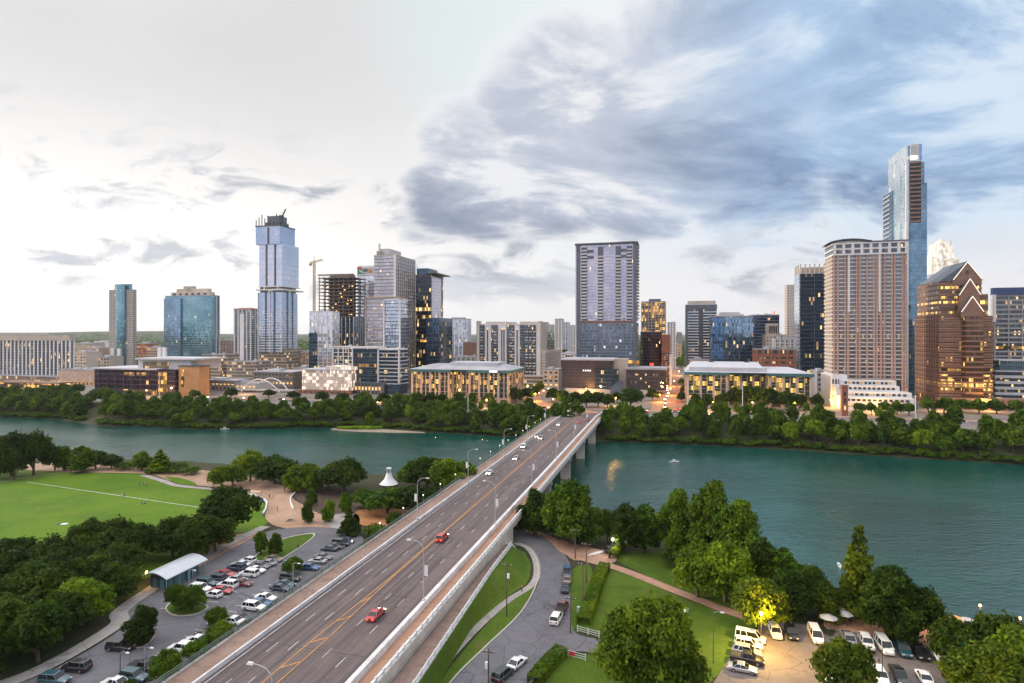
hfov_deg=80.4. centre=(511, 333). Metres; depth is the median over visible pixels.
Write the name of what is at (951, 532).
lake water
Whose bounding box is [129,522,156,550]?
tree
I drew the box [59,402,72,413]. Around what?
tree
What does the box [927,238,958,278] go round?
crown tower
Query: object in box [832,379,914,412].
podium block
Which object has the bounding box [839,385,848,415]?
brick tower
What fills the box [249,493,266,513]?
seat wall
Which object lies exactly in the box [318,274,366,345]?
unfinished tower
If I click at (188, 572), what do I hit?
door
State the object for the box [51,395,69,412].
tree
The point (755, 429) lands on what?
tree
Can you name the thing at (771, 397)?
tree
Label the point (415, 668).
bridge ramp
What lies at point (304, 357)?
block
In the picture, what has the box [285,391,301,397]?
tree
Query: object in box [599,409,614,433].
tree
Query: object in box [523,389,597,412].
city street
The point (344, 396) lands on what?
tree
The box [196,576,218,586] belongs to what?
car
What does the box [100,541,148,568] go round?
tree
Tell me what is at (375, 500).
tree
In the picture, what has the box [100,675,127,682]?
car
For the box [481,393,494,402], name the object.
tree
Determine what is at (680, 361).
woodland
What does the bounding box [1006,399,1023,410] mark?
tree
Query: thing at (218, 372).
parking garage
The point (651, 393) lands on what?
tree
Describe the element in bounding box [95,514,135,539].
tree
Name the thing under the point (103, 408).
tree
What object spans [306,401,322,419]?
tree
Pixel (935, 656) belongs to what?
van
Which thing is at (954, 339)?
gabled tower
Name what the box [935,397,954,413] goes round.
tree
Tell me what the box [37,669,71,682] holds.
car
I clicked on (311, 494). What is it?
tree
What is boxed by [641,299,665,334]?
lit tower
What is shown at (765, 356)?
brick block
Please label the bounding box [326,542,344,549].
car
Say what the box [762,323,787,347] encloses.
old office
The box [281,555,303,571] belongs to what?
tree
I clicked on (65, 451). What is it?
tree
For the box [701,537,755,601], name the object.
tree
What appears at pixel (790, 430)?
tree
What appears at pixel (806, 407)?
tree
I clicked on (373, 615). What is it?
car
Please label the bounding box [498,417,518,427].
tree
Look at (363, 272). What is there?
glass tower
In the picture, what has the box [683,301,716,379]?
white tower
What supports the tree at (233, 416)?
on the ground at (18, 663)
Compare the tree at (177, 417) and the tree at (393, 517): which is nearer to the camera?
the tree at (393, 517)
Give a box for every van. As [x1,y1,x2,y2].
[735,625,765,643]
[807,622,823,644]
[873,631,894,655]
[926,639,945,661]
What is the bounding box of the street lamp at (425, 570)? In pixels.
[407,538,427,600]
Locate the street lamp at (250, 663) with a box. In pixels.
[247,661,272,682]
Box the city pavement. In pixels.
[193,396,1007,422]
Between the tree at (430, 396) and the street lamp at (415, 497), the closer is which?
the street lamp at (415, 497)
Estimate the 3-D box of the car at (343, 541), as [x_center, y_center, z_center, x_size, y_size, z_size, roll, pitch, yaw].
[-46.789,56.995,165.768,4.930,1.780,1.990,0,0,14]
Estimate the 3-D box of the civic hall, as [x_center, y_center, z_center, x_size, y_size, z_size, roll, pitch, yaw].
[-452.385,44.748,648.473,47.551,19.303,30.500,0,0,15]
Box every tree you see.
[0,396,12,410]
[0,429,27,476]
[0,446,31,479]
[0,535,38,563]
[0,545,33,570]
[0,559,12,577]
[0,572,31,595]
[0,589,39,619]
[0,596,32,640]
[2,597,75,662]
[4,549,65,589]
[8,394,26,406]
[12,427,59,475]
[14,399,28,410]
[17,560,85,601]
[26,532,85,566]
[28,395,41,410]
[28,536,49,557]
[34,387,45,392]
[36,398,50,411]
[37,588,100,641]
[39,445,64,470]
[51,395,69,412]
[51,554,95,588]
[52,445,71,470]
[55,383,69,391]
[56,576,116,625]
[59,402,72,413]
[64,543,104,558]
[66,516,104,541]
[67,444,97,472]
[69,384,85,391]
[70,403,87,415]
[76,533,106,548]
[79,550,126,580]
[89,449,107,468]
[90,560,143,602]
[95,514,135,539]
[97,403,109,417]
[98,525,150,553]
[100,453,123,468]
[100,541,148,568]
[106,404,120,417]
[120,400,134,418]
[120,604,158,644]
[122,678,136,682]
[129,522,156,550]
[130,450,152,470]
[133,404,146,417]
[144,408,157,418]
[144,449,171,473]
[145,514,189,556]
[147,646,182,681]
[156,407,166,419]
[163,582,186,609]
[164,406,178,421]
[166,514,192,539]
[168,520,213,556]
[169,413,186,421]
[173,584,207,610]
[180,638,211,659]
[181,408,200,421]
[188,389,200,398]
[190,511,220,533]
[191,483,264,523]
[197,514,237,551]
[202,410,213,421]
[202,618,234,645]
[203,605,228,626]
[205,465,235,485]
[218,463,248,486]
[223,387,237,397]
[225,412,241,423]
[231,448,266,480]
[240,406,257,421]
[252,453,299,483]
[253,531,268,553]
[256,408,272,419]
[262,389,276,397]
[267,533,283,554]
[272,407,290,420]
[281,464,302,490]
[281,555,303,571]
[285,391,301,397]
[290,410,302,421]
[295,463,323,489]
[301,498,314,522]
[305,488,317,503]
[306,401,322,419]
[314,391,329,399]
[315,455,369,492]
[320,463,330,487]
[320,499,335,521]
[324,407,336,420]
[334,393,348,399]
[336,509,361,536]
[337,491,353,514]
[338,406,354,420]
[351,488,368,503]
[353,391,371,397]
[358,486,409,513]
[359,405,371,418]
[365,411,374,422]
[375,392,391,401]
[382,408,388,420]
[384,406,401,423]
[384,510,401,525]
[391,485,435,509]
[394,459,428,486]
[403,455,442,487]
[405,405,414,421]
[412,408,426,422]
[413,391,424,402]
[424,392,436,401]
[427,411,444,426]
[427,457,466,490]
[437,394,447,400]
[443,410,460,426]
[449,459,477,477]
[453,392,464,401]
[455,406,468,424]
[466,393,478,402]
[469,414,481,428]
[478,400,483,409]
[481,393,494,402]
[485,406,502,427]
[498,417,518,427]
[509,386,523,403]
[515,487,547,534]
[518,415,531,430]
[521,388,534,397]
[531,420,539,427]
[532,385,540,393]
[536,381,543,388]
[538,478,604,543]
[545,387,557,401]
[555,390,568,401]
[567,391,580,402]
[580,389,597,407]
[588,590,714,682]
[592,392,604,406]
[597,508,613,542]
[599,394,615,407]
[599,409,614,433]
[609,501,639,552]
[612,391,621,402]
[617,413,631,434]
[620,387,643,404]
[630,502,661,552]
[634,422,647,435]
[645,388,658,400]
[649,415,663,436]
[654,488,688,549]
[659,423,678,435]
[670,536,724,597]
[672,416,688,433]
[676,391,684,399]
[678,509,711,546]
[683,479,728,546]
[690,393,701,403]
[694,415,707,436]
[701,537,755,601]
[702,393,713,408]
[705,498,762,573]
[706,419,722,437]
[710,402,716,411]
[714,393,727,403]
[724,386,743,403]
[728,419,742,440]
[729,575,794,633]
[732,402,739,413]
[740,383,756,404]
[743,533,778,579]
[746,421,765,439]
[748,402,752,411]
[752,385,767,402]
[755,546,802,579]
[763,387,779,407]
[765,568,816,618]
[766,425,782,438]
[773,562,832,613]
[776,389,794,410]
[781,422,799,445]
[792,393,807,410]
[801,578,841,619]
[802,402,809,412]
[803,419,826,441]
[806,636,879,682]
[808,393,824,404]
[827,424,848,442]
[833,523,874,620]
[848,424,871,445]
[853,403,865,410]
[857,563,931,646]
[864,402,876,414]
[875,406,882,416]
[876,425,891,446]
[877,402,890,410]
[885,580,948,639]
[887,406,896,415]
[890,400,903,414]
[890,427,912,445]
[902,402,917,415]
[911,429,934,447]
[919,396,936,413]
[925,612,991,656]
[931,435,955,450]
[932,638,1023,682]
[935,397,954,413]
[950,428,975,450]
[953,399,970,410]
[969,398,988,413]
[969,609,1023,643]
[975,433,996,450]
[984,621,1023,667]
[986,398,1007,413]
[1000,423,1023,452]
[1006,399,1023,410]
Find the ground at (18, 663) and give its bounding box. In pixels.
[0,331,1023,682]
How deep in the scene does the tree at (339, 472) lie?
216.43 m
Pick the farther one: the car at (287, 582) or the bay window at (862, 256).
the bay window at (862, 256)
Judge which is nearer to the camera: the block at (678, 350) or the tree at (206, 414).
the tree at (206, 414)
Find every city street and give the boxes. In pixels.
[160,396,1006,424]
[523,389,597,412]
[651,366,684,410]
[849,411,878,416]
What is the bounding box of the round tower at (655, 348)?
[640,332,671,384]
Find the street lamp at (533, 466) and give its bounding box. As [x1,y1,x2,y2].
[522,450,534,483]
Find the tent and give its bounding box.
[380,467,397,485]
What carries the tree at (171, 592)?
on the traffic island at (178, 611)
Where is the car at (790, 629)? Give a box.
[784,622,798,640]
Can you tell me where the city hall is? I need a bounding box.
[561,357,667,395]
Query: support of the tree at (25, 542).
on the park lawn at (33, 508)
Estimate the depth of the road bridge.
123.62 m
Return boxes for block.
[75,342,104,351]
[75,350,101,367]
[84,347,108,355]
[94,340,108,346]
[97,355,123,366]
[137,342,157,357]
[147,346,160,356]
[210,377,251,390]
[220,339,233,353]
[235,380,273,391]
[254,369,301,388]
[293,365,308,369]
[300,350,308,365]
[333,345,358,390]
[409,361,524,403]
[452,355,475,361]
[463,341,475,355]
[543,367,561,388]
[562,351,574,357]
[667,321,675,369]
[676,331,681,354]
[676,343,680,362]
[684,361,814,408]
[689,357,709,363]
[709,312,753,361]
[748,311,779,347]
[752,346,795,368]
[810,368,824,395]
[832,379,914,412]
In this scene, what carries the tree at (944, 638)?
on the hotel car park at (785, 660)
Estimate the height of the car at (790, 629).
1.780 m
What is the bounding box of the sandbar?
[331,428,425,432]
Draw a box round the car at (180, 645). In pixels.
[167,639,192,651]
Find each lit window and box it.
[123,389,156,394]
[124,372,133,375]
[181,370,183,386]
[628,360,638,363]
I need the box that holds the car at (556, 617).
[549,611,562,625]
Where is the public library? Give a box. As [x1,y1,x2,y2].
[91,347,227,396]
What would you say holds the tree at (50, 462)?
on the gravel path at (280, 498)
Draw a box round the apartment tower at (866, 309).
[821,238,908,406]
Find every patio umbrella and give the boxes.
[819,614,837,629]
[836,610,853,625]
[961,617,972,621]
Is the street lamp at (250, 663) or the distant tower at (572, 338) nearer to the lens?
the street lamp at (250, 663)
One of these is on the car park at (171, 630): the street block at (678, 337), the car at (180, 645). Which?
the car at (180, 645)
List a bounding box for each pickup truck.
[127,657,152,673]
[554,600,568,614]
[563,565,571,575]
[729,649,764,666]
[840,630,856,645]
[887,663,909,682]
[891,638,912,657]
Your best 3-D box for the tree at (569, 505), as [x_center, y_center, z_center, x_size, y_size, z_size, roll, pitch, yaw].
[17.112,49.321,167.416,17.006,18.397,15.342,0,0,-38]
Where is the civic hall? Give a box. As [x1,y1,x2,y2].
[58,367,94,385]
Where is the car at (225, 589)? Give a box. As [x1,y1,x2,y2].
[211,585,233,594]
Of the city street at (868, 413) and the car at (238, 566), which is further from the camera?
the city street at (868, 413)
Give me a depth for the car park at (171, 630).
131.44 m
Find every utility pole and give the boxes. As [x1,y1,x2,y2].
[482,648,494,682]
[502,562,511,616]
[565,595,575,632]
[571,528,578,558]
[578,561,587,601]
[582,542,590,582]
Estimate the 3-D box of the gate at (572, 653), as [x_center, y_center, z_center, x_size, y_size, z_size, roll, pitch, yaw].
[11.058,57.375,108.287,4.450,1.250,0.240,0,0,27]
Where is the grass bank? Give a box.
[419,546,530,682]
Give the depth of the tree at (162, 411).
421.07 m
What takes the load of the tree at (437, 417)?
on the ground at (18, 663)
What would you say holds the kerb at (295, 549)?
on the car park at (171, 630)
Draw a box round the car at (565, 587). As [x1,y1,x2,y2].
[561,583,569,592]
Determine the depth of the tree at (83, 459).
251.18 m
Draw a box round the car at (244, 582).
[238,577,252,586]
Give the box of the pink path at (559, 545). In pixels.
[523,528,750,620]
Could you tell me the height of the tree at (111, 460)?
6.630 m
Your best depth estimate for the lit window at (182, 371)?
522.82 m
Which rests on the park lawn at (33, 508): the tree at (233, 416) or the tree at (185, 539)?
the tree at (185, 539)
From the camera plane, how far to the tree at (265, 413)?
415.73 m
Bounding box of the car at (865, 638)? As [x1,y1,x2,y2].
[858,631,875,650]
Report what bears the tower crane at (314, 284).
on the ground at (18, 663)
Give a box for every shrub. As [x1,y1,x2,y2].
[114,461,131,469]
[162,461,191,472]
[179,466,201,473]
[363,523,385,535]
[542,521,565,535]
[574,528,605,546]
[660,545,681,565]
[816,605,845,625]
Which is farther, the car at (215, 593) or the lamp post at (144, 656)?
the car at (215, 593)
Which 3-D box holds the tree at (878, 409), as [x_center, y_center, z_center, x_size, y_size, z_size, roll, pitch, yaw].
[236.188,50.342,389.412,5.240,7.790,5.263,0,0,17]
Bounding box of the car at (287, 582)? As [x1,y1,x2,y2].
[274,579,296,586]
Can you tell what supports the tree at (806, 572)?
on the ground at (18, 663)
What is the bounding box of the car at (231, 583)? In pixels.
[216,578,238,588]
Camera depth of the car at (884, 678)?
100.28 m
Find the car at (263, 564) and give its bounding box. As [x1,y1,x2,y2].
[250,561,270,568]
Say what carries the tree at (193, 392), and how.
on the ground at (18, 663)
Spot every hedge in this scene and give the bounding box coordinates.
[526,643,567,682]
[576,561,610,625]
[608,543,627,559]
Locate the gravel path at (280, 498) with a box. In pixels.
[16,463,329,527]
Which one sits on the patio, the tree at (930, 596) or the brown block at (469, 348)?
the tree at (930, 596)
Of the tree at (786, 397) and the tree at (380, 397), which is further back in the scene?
the tree at (380, 397)
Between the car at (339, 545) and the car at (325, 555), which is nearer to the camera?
the car at (325, 555)
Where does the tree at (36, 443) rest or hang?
on the park lawn at (33, 508)
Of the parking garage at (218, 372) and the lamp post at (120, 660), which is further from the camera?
the parking garage at (218, 372)
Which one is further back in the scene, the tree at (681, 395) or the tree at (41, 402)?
the tree at (681, 395)
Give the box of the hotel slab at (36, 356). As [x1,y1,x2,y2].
[0,333,74,380]
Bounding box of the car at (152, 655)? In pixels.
[148,652,158,657]
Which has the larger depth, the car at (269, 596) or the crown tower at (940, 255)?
the crown tower at (940, 255)
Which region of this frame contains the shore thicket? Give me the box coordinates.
[0,385,1023,461]
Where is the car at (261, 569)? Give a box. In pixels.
[245,565,266,572]
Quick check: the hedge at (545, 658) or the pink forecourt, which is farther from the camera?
the pink forecourt
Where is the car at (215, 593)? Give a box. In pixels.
[206,589,222,598]
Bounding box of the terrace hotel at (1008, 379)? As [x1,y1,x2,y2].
[993,359,1023,398]
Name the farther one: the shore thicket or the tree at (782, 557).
the shore thicket
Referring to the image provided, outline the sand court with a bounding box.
[354,509,410,525]
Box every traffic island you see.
[136,635,153,646]
[167,604,206,614]
[256,534,312,559]
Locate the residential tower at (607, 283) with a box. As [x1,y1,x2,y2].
[575,241,639,365]
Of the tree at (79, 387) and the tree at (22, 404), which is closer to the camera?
the tree at (22, 404)
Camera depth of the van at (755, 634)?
113.65 m
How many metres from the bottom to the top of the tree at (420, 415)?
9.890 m
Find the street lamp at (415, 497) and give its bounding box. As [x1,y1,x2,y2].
[414,477,428,519]
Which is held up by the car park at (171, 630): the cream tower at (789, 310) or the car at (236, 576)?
the car at (236, 576)
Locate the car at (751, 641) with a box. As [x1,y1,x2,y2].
[734,635,762,650]
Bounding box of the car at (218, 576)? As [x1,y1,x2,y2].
[209,572,226,581]
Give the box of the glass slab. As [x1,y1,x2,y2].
[309,309,339,367]
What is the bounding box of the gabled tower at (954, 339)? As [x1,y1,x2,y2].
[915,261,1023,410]
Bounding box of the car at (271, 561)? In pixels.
[261,558,277,566]
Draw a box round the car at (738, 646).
[732,641,761,656]
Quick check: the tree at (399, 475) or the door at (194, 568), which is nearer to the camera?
the door at (194, 568)
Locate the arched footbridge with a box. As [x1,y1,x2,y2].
[237,378,295,392]
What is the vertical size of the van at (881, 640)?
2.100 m
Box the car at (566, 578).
[563,575,571,583]
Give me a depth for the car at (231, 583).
137.55 m
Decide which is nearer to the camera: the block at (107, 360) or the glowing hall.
the glowing hall
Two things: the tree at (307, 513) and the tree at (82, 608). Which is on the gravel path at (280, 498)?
the tree at (307, 513)
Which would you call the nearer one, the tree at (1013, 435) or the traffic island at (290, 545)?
the traffic island at (290, 545)
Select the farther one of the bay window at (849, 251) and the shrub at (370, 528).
the bay window at (849, 251)
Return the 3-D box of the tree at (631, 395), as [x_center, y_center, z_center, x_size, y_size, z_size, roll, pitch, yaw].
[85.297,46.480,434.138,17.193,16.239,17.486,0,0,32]
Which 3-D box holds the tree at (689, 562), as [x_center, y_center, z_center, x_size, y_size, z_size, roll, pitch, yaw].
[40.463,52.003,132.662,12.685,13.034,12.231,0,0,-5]
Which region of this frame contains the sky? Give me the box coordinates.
[0,0,1023,334]
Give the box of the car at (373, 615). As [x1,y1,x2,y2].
[365,608,385,621]
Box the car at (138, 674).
[118,666,147,682]
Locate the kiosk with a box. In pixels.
[247,490,262,496]
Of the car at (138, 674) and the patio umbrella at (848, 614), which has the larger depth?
the patio umbrella at (848, 614)
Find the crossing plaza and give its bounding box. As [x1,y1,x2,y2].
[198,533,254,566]
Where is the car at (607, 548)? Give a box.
[603,544,616,552]
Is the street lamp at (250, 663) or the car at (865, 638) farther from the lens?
the car at (865, 638)
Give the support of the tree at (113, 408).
on the ground at (18, 663)
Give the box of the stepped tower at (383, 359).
[348,244,415,393]
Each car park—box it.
[20,527,363,682]
[714,623,1022,682]
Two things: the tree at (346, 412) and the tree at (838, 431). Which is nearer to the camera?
the tree at (838, 431)
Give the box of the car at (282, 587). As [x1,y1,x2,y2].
[269,582,291,592]
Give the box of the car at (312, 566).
[301,562,319,570]
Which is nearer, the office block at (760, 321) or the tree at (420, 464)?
the tree at (420, 464)
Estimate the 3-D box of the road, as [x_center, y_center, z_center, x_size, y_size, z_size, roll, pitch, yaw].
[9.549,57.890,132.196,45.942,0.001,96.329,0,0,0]
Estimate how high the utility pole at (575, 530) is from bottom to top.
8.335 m
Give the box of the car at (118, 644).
[104,637,135,652]
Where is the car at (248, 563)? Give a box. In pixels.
[231,559,251,566]
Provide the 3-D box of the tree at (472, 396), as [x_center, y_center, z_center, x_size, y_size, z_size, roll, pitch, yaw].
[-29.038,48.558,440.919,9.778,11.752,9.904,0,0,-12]
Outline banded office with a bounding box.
[990,287,1023,358]
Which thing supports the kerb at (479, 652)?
on the ground at (18, 663)
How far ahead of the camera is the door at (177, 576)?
139.86 m
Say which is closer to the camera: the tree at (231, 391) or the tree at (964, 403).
the tree at (964, 403)
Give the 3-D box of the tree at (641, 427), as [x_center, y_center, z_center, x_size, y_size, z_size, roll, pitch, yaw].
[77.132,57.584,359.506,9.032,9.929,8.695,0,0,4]
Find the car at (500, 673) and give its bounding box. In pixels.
[491,665,513,682]
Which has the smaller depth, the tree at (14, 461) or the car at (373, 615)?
the car at (373, 615)
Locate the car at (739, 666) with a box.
[728,660,757,675]
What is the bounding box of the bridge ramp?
[392,540,517,682]
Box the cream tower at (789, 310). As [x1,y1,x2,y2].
[785,284,793,337]
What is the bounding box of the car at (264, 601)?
[254,597,272,605]
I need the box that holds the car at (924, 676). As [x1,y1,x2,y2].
[914,669,933,682]
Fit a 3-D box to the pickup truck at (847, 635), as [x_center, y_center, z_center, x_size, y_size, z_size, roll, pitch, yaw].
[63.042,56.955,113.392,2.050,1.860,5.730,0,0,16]
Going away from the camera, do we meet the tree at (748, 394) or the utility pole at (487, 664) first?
the utility pole at (487, 664)
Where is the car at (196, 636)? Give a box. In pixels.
[183,633,204,640]
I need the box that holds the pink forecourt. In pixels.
[559,540,616,562]
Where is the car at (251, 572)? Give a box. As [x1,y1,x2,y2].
[238,567,259,577]
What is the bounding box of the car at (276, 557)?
[263,554,283,561]
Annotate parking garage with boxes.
[202,353,238,378]
[226,359,270,380]
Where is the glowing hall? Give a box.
[296,365,357,394]
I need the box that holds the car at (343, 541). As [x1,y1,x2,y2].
[331,537,350,545]
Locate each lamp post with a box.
[120,652,129,675]
[144,647,153,671]
[713,612,723,662]
[882,648,894,674]
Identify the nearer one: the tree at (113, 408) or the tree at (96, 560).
the tree at (96, 560)
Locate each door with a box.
[153,578,156,587]
[160,579,163,588]
[175,575,178,583]
[181,572,184,581]
[187,569,190,578]
[193,566,196,575]
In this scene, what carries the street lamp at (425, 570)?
on the road bridge
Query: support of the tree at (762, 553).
on the ground at (18, 663)
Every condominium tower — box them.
[109,284,136,365]
[233,308,258,359]
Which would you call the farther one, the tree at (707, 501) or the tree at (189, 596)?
the tree at (707, 501)
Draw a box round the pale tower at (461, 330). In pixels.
[451,317,470,355]
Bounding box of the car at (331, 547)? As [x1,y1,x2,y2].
[320,544,338,551]
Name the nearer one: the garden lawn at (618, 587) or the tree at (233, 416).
the garden lawn at (618, 587)
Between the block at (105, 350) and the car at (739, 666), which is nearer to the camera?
the car at (739, 666)
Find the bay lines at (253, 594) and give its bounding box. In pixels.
[162,551,333,636]
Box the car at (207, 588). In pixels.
[189,581,211,591]
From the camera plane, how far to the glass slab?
607.16 m
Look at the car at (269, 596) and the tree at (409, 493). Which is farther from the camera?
the tree at (409, 493)
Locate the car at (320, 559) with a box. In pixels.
[307,556,327,564]
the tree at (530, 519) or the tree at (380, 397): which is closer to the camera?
the tree at (530, 519)
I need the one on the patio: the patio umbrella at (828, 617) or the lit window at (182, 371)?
the patio umbrella at (828, 617)
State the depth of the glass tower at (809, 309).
537.96 m
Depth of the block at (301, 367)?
638.98 m
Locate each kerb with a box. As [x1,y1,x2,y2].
[134,635,154,647]
[165,603,207,615]
[255,533,314,561]
[449,543,538,682]
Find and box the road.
[451,529,685,682]
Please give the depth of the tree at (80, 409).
443.72 m
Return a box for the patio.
[824,608,951,641]
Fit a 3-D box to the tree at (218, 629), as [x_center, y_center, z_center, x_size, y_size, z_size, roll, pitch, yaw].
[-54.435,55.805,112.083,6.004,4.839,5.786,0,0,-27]
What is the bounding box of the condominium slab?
[476,321,560,386]
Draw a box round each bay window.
[838,247,842,373]
[848,247,854,377]
[861,246,864,377]
[868,246,872,377]
[884,245,890,378]
[895,245,900,378]
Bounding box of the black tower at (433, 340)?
[415,268,451,366]
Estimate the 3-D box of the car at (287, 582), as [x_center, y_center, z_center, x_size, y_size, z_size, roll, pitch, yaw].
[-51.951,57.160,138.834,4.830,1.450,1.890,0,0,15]
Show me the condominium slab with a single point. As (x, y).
(530, 348)
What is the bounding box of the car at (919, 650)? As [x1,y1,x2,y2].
[908,640,930,660]
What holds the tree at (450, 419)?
on the ground at (18, 663)
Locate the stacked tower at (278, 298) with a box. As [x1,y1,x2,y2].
[255,214,303,369]
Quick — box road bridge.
[152,412,601,682]
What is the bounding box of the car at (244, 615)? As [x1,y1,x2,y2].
[229,611,252,622]
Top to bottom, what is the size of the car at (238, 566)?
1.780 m
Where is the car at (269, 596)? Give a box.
[254,592,277,600]
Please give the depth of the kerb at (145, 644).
112.21 m
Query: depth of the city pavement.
425.15 m
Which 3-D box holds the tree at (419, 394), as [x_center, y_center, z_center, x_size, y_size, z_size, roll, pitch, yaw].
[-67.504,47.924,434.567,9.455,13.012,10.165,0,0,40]
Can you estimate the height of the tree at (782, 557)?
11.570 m
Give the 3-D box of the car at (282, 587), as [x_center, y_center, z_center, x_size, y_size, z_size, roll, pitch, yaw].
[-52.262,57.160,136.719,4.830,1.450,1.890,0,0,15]
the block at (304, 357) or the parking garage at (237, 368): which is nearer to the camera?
the parking garage at (237, 368)
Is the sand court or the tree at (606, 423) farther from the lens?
the tree at (606, 423)
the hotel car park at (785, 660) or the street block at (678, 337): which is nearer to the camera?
the hotel car park at (785, 660)
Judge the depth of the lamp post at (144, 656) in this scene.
102.09 m
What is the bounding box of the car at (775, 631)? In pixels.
[768,621,782,639]
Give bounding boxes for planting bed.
[294,488,379,513]
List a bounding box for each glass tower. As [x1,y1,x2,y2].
[164,286,219,356]
[357,266,373,316]
[794,264,824,372]
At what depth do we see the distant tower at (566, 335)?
1079.22 m
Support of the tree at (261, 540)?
on the traffic island at (290, 545)
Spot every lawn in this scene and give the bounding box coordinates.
[0,470,267,578]
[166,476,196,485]
[439,582,537,682]
[536,654,624,682]
[575,570,755,682]
[618,551,742,611]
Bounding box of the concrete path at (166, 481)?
[139,474,222,489]
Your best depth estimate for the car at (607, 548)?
159.71 m
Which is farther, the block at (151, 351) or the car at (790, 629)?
the block at (151, 351)
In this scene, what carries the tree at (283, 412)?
on the ground at (18, 663)
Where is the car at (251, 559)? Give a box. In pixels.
[239,555,256,562]
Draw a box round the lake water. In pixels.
[0,417,1023,621]
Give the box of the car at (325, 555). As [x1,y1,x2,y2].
[313,552,332,559]
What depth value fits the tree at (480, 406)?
422.92 m
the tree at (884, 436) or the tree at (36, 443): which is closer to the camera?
the tree at (36, 443)
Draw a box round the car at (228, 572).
[215,569,236,576]
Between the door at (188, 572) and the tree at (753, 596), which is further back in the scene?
the door at (188, 572)
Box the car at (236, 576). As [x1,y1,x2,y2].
[226,574,248,579]
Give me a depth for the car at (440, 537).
150.73 m
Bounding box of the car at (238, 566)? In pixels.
[226,562,246,571]
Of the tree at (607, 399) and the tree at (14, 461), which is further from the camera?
the tree at (607, 399)
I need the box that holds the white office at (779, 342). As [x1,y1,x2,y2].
[772,336,795,348]
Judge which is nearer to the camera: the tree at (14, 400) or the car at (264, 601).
the car at (264, 601)
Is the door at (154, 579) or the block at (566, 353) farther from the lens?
the block at (566, 353)
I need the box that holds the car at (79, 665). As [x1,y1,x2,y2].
[59,657,92,673]
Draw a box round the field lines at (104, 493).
[2,474,194,506]
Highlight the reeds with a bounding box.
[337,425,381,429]
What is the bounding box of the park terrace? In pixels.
[323,513,359,527]
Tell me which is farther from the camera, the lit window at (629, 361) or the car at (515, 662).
the lit window at (629, 361)
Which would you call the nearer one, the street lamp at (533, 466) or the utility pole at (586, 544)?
the utility pole at (586, 544)
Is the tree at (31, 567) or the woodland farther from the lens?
the woodland
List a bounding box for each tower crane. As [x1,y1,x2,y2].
[279,209,285,224]
[309,258,322,310]
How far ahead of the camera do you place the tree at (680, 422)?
358.06 m
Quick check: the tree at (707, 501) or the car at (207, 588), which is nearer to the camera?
the car at (207, 588)
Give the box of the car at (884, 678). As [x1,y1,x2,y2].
[871,663,889,682]
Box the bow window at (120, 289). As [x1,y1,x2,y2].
[116,285,125,365]
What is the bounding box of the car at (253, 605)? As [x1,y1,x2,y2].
[241,599,265,611]
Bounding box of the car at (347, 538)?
[342,536,354,542]
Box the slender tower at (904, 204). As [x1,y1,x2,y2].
[882,144,926,395]
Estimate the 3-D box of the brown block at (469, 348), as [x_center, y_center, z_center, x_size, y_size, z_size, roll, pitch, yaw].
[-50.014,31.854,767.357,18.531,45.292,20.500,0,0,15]
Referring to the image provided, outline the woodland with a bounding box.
[54,332,684,366]
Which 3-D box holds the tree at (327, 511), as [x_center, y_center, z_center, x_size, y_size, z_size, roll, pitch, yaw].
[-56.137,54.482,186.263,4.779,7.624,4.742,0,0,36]
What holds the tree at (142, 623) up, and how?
on the traffic island at (137, 645)
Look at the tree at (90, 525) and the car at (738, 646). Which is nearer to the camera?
the car at (738, 646)
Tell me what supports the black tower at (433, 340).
on the ground at (18, 663)
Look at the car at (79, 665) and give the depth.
103.38 m
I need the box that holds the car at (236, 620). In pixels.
[226,615,244,626]
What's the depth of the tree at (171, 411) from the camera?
415.90 m
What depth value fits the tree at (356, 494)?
200.24 m
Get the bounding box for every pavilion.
[0,380,73,387]
[141,553,207,588]
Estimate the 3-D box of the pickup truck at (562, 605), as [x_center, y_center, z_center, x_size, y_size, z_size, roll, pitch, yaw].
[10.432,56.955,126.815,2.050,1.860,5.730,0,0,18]
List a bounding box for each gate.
[562,648,585,660]
[577,625,599,637]
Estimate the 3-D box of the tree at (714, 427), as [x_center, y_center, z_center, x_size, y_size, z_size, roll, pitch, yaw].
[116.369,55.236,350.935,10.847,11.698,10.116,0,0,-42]
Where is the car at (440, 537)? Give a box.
[435,532,448,541]
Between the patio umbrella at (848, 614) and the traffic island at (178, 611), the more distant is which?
the traffic island at (178, 611)
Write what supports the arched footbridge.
on the ground at (18, 663)
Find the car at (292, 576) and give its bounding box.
[279,571,300,581]
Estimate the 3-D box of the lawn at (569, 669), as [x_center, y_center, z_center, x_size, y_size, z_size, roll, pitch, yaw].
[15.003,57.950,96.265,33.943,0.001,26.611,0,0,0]
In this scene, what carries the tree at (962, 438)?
on the ground at (18, 663)
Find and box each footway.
[0,526,268,682]
[455,542,540,655]
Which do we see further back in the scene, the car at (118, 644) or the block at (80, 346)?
the block at (80, 346)
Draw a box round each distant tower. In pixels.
[555,318,563,357]
[564,321,569,350]
[570,325,574,351]
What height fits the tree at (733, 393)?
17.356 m
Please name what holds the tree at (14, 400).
on the ground at (18, 663)
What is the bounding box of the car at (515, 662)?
[506,655,527,671]

